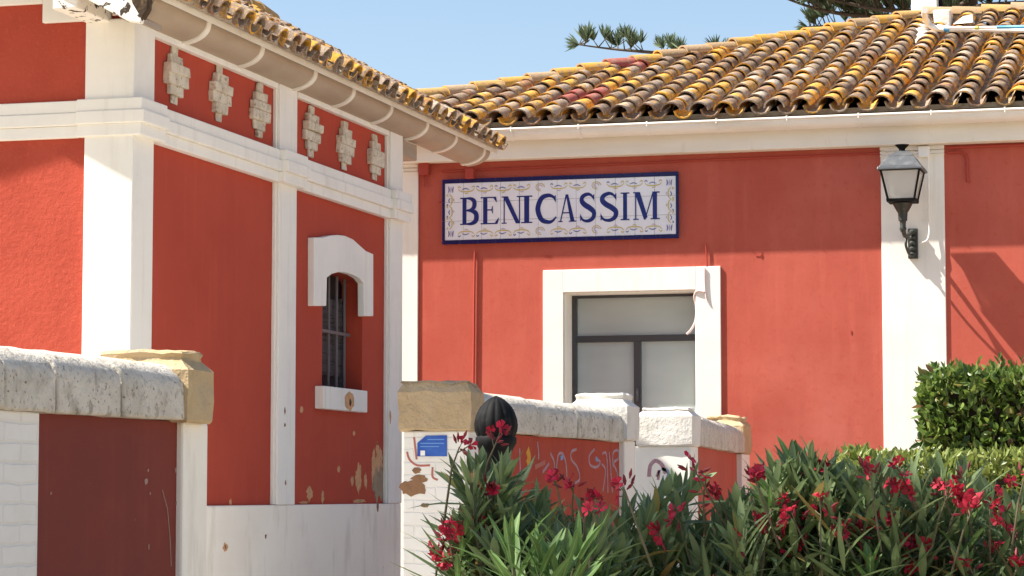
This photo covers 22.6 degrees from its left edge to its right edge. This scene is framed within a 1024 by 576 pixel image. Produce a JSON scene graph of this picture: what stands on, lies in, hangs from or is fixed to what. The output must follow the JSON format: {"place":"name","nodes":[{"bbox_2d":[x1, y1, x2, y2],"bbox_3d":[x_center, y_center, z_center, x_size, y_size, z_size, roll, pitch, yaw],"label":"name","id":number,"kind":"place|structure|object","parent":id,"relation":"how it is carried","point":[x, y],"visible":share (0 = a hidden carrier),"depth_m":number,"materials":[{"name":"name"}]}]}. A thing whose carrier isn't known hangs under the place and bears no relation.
{"place":"outdoors","nodes":[
{"label":"outdoors","id":0,"kind":"place"},
{"bbox_2d":[256,0,1023,88],"label":"sky","id":1,"kind":"structure","parent":0,"point":[419,44],"materials":[{"name":"blue"}]},
{"label":"ground","id":2,"kind":"structure","parent":0,"visible":0},
{"bbox_2d":[0,346,213,575],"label":"boundary wall","id":3,"kind":"structure","parent":2,"relation":"on","point":[103,463],"depth_m":10.17,"materials":[{"name":"red paint"}]},
{"bbox_2d":[0,0,507,575],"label":"outbuilding","id":4,"kind":"structure","parent":2,"relation":"on","point":[218,184],"depth_m":19.52,"materials":[{"name":"red paint"}]},
{"bbox_2d":[308,235,372,412],"bbox_3d":[-1.547,0.300,21.777,0.321,1.490,1.518,-1,-5,16],"label":"window","id":5,"kind":"structure","parent":4,"relation":"in","point":[328,255],"depth_m":21.91,"materials":[{"name":"white paint"}]},
{"bbox_2d":[393,419,582,575],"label":"oleander","id":6,"kind":"object","parent":2,"relation":"on","point":[469,527],"visible":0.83,"depth_m":5.61,"materials":[{"name":"green plant"}]},
{"bbox_2d":[474,396,517,499],"bbox_3d":[-0.057,1.356,9.078,0.188,1.948,0.188,-1,-5,16],"label":"bollard","id":7,"kind":"object","parent":2,"relation":"on","point":[492,411],"visible":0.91,"depth_m":9.09,"materials":[{"name":"paint"}]},
{"bbox_2d":[397,380,639,575],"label":"boundary wall","id":8,"kind":"structure","parent":2,"relation":"on","point":[590,438],"depth_m":16.19,"materials":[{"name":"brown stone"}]},
{"bbox_2d":[417,435,446,455],"bbox_3d":[-0.474,0.937,15.196,0.183,0.125,0.006,-1,-5,16],"label":"notice","id":9,"kind":"object","parent":8,"relation":"attached to","point":[432,445],"visible":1,"depth_m":15.19,"materials":[{"name":"blue plastic"}]},
{"bbox_2d":[448,468,694,575],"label":"oleander","id":10,"kind":"object","parent":2,"relation":"on","point":[595,544],"visible":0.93,"depth_m":5.42,"materials":[{"name":"green plant"}]},
{"bbox_2d":[635,407,751,575],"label":"boundary wall","id":11,"kind":"structure","parent":2,"relation":"on","point":[719,445],"depth_m":19.97,"materials":[{"name":"paint"}]},
{"bbox_2d":[609,451,812,575],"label":"oleander","id":12,"kind":"object","parent":2,"relation":"on","point":[674,524],"visible":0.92,"depth_m":5.64,"materials":[{"name":"green plant"}]},
{"bbox_2d":[400,2,1023,575],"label":"station building","id":13,"kind":"structure","parent":2,"relation":"on","point":[830,314],"depth_m":27.02,"materials":[{"name":"red paint"}]},
{"bbox_2d":[442,171,678,244],"bbox_3d":[0.508,-0.853,27.516,2.628,0.712,0.046,-1,-5,16],"label":"tile sign","id":14,"kind":"object","parent":13,"relation":"attached to","point":[617,206],"visible":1,"depth_m":27.49,"materials":[{"name":"white tile"}]},
{"bbox_2d":[543,266,721,445],"bbox_3d":[1.303,1.315,27.268,1.936,3.041,0.480,-1,-5,16],"label":"window","id":15,"kind":"structure","parent":13,"relation":"in","point":[633,340],"depth_m":27.43,"materials":[{"name":"white paint"}]},
{"bbox_2d":[686,268,708,334],"bbox_3d":[1.949,0.143,27.056,0.079,0.697,0.284,5,-6,-45],"label":"loose cable","id":16,"kind":"object","parent":13,"relation":"hanging from","point":[693,325],"visible":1,"depth_m":27.01,"materials":[{"name":"white plastic"}]},
{"bbox_2d":[877,144,927,258],"bbox_3d":[4.009,-0.890,26.180,0.461,1.134,0.680,-1,-5,16],"label":"wall lamp","id":17,"kind":"object","parent":13,"relation":"attached to","point":[901,167],"visible":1,"depth_m":26.00,"materials":[{"name":"black metal"}]},
{"bbox_2d":[911,0,942,42],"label":"roof mast","id":18,"kind":"object","parent":13,"relation":"on","point":[918,5],"visible":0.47,"depth_m":32.77,"materials":[{"name":"white plastic"}]},
{"bbox_2d":[933,9,952,25],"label":"mortar block","id":19,"kind":"structure","parent":13,"relation":"on","point":[945,16],"depth_m":31.77,"materials":[{"name":"concrete"}]},
{"bbox_2d":[954,14,974,24],"bbox_3d":[5.551,-3.294,31.431,0.258,0.120,0.199,-2,-5,25],"label":"plastic scrap","id":20,"kind":"object","parent":13,"relation":"on","point":[967,19],"visible":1,"depth_m":31.38,"materials":[{"name":"white plastic"}]},
{"bbox_2d":[921,7,1023,32],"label":"roof conduit","id":21,"kind":"object","parent":13,"relation":"attached to","point":[929,23],"visible":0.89,"depth_m":30.37,"materials":[{"name":"white plastic"}]},
{"bbox_2d":[937,24,1023,29],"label":"roof cable","id":22,"kind":"object","parent":13,"relation":"attached to","point":[990,27],"visible":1,"depth_m":30.00,"materials":[{"name":"white plastic"}]},
{"bbox_2d":[565,0,1023,53],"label":"norfolk pine","id":23,"kind":"object","parent":2,"relation":"on","point":[814,11],"visible":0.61,"depth_m":39.61,"materials":[{"name":"green plant"}]},
{"bbox_2d":[708,433,950,575],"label":"oleander","id":24,"kind":"object","parent":2,"relation":"on","point":[819,506],"visible":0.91,"depth_m":5.63,"materials":[{"name":"green plant"}]},
{"bbox_2d":[834,441,1023,541],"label":"hedge","id":25,"kind":"object","parent":2,"relation":"on","point":[995,459],"visible":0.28,"depth_m":13.40,"materials":[{"name":"green plant"}]},
{"bbox_2d":[853,444,1023,575],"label":"oleander","id":26,"kind":"object","parent":2,"relation":"on","point":[961,532],"visible":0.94,"depth_m":5.69,"materials":[{"name":"green plant"}]},
{"bbox_2d":[910,352,1023,478],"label":"hedge","id":27,"kind":"object","parent":2,"relation":"on","point":[960,404],"visible":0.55,"depth_m":16.32,"materials":[{"name":"green plant"}]}
]}

